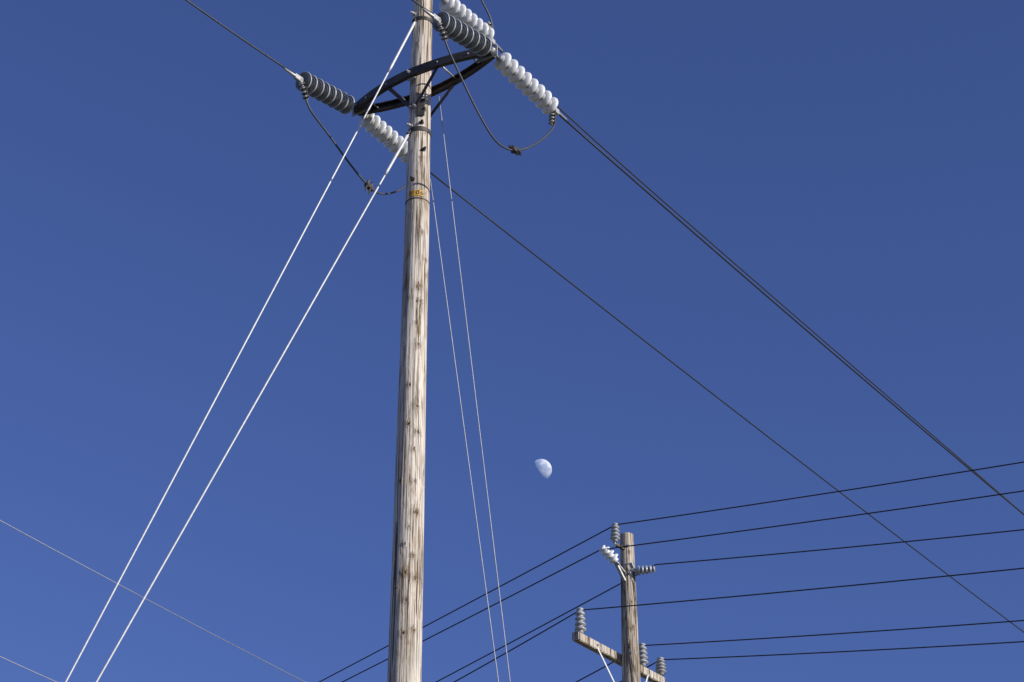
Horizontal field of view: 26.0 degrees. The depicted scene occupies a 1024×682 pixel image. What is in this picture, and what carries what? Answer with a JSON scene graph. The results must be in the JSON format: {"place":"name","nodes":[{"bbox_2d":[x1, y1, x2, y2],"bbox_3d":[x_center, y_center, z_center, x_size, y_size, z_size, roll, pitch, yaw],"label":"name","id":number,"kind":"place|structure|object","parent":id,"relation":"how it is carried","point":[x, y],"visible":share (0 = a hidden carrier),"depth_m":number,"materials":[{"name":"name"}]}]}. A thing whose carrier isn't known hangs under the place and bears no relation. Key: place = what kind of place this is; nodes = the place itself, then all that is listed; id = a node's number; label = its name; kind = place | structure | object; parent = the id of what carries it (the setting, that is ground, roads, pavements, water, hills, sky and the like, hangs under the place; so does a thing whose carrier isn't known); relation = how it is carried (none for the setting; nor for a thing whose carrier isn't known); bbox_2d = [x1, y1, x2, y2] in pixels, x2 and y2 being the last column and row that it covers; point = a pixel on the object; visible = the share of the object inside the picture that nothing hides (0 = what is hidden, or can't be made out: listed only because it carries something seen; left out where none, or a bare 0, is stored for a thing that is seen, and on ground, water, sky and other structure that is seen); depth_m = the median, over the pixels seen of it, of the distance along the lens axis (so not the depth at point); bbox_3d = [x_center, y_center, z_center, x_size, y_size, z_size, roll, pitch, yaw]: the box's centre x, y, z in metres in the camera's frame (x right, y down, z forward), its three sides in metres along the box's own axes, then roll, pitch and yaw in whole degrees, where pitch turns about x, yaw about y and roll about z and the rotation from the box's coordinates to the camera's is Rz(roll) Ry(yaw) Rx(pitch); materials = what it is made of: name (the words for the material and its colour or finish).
{"place":"outdoors","nodes":[
{"label":"outdoors","id":0,"kind":"place"},
{"bbox_2d":[0,656,55,681],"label":"telephone wire","id":1,"kind":"object","parent":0,"point":[28,669],"visible":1,"depth_m":28.31,"materials":[{"name":"metal"}]},
{"bbox_2d":[0,520,304,681],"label":"telephone wire","id":2,"kind":"object","parent":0,"point":[149,600],"visible":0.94,"depth_m":31.88,"materials":[{"name":"metal"}]},
{"bbox_2d":[0,0,1023,681],"label":"sky","id":3,"kind":"structure","parent":0,"point":[860,161],"materials":[{"name":"blue"}]},
{"bbox_2d":[535,459,551,478],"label":"moon","id":4,"kind":"object","parent":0,"point":[543,466],"visible":1,"depth_m":19892.99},
{"label":"ground","id":5,"kind":"structure","parent":0,"visible":0},
{"bbox_2d":[284,0,566,681],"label":"utility pole","id":6,"kind":"object","parent":5,"relation":"on","point":[458,22],"visible":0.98,"depth_m":26.18,"materials":[{"name":"brown wood"}]},
{"bbox_2d":[185,0,293,72],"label":"power line","id":7,"kind":"object","parent":6,"relation":"attached to","point":[232,32],"visible":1,"depth_m":26.31,"materials":[{"name":"black metal"}]},
{"bbox_2d":[65,21,415,681],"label":"guy wire","id":8,"kind":"object","parent":6,"relation":"attached to","point":[389,69],"visible":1,"depth_m":25.27,"materials":[{"name":"metal"}]},
{"bbox_2d":[96,134,408,681],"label":"guy wire","id":9,"kind":"object","parent":6,"relation":"attached to","point":[275,367],"visible":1,"depth_m":24.89,"materials":[{"name":"metal"}]},
{"bbox_2d":[412,0,432,13],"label":"power line","id":10,"kind":"object","parent":6,"relation":"attached to","point":[417,3],"visible":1,"depth_m":25.89,"materials":[{"name":"grey metal"}]},
{"bbox_2d":[430,179,498,681],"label":"guy wire","id":11,"kind":"object","parent":6,"relation":"attached to","point":[464,433],"visible":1,"depth_m":25.62,"materials":[{"name":"metal"}]},
{"bbox_2d":[439,97,510,681],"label":"guy wire","id":12,"kind":"object","parent":6,"relation":"attached to","point":[475,396],"visible":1,"depth_m":26.06,"materials":[{"name":"metal"}]},
{"bbox_2d":[430,172,1023,632],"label":"power line","id":13,"kind":"object","parent":6,"relation":"attached to","point":[710,392],"visible":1,"depth_m":33.16,"materials":[{"name":"black metal"}]},
{"bbox_2d":[494,45,1020,510],"bbox_3d":[17.244,8.679,48.913,0.026,0.660,58.275,-22,-38,31],"label":"power line","id":14,"kind":"object","parent":6,"relation":"attached to","point":[763,288],"visible":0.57,"depth_m":33.70,"materials":[{"name":"black metal"}]},
{"bbox_2d":[559,115,1023,514],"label":"power line","id":15,"kind":"object","parent":6,"relation":"attached to","point":[715,251],"visible":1,"depth_m":31.30,"materials":[{"name":"black metal"}]},
{"bbox_2d":[572,523,666,681],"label":"utility pole","id":16,"kind":"object","parent":5,"relation":"on","point":[631,660],"visible":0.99,"depth_m":31.83,"materials":[{"name":"brown wood"}]},
{"bbox_2d":[319,461,1023,681],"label":"power line","id":17,"kind":"object","parent":16,"relation":"attached to","point":[683,515],"visible":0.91,"depth_m":31.95,"materials":[{"name":"black metal"}]},
{"bbox_2d":[342,490,1023,681],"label":"power line","id":18,"kind":"object","parent":16,"relation":"attached to","point":[697,537],"visible":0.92,"depth_m":31.39,"materials":[{"name":"black metal"}]},
{"bbox_2d":[436,529,1023,681],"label":"power line","id":19,"kind":"object","parent":16,"relation":"attached to","point":[733,558],"visible":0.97,"depth_m":31.57,"materials":[{"name":"black metal"}]},
{"bbox_2d":[454,568,1023,681],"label":"power line","id":20,"kind":"object","parent":16,"relation":"attached to","point":[739,596],"visible":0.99,"depth_m":30.31,"materials":[{"name":"black metal"}]},
{"bbox_2d":[576,620,1023,681],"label":"power line","id":21,"kind":"object","parent":16,"relation":"attached to","point":[814,635],"visible":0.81,"depth_m":31.09,"materials":[{"name":"black metal"}]},
{"bbox_2d":[620,641,1023,681],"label":"power line","id":22,"kind":"object","parent":16,"relation":"attached to","point":[839,651],"visible":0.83,"depth_m":31.26,"materials":[{"name":"black metal"}]}
]}

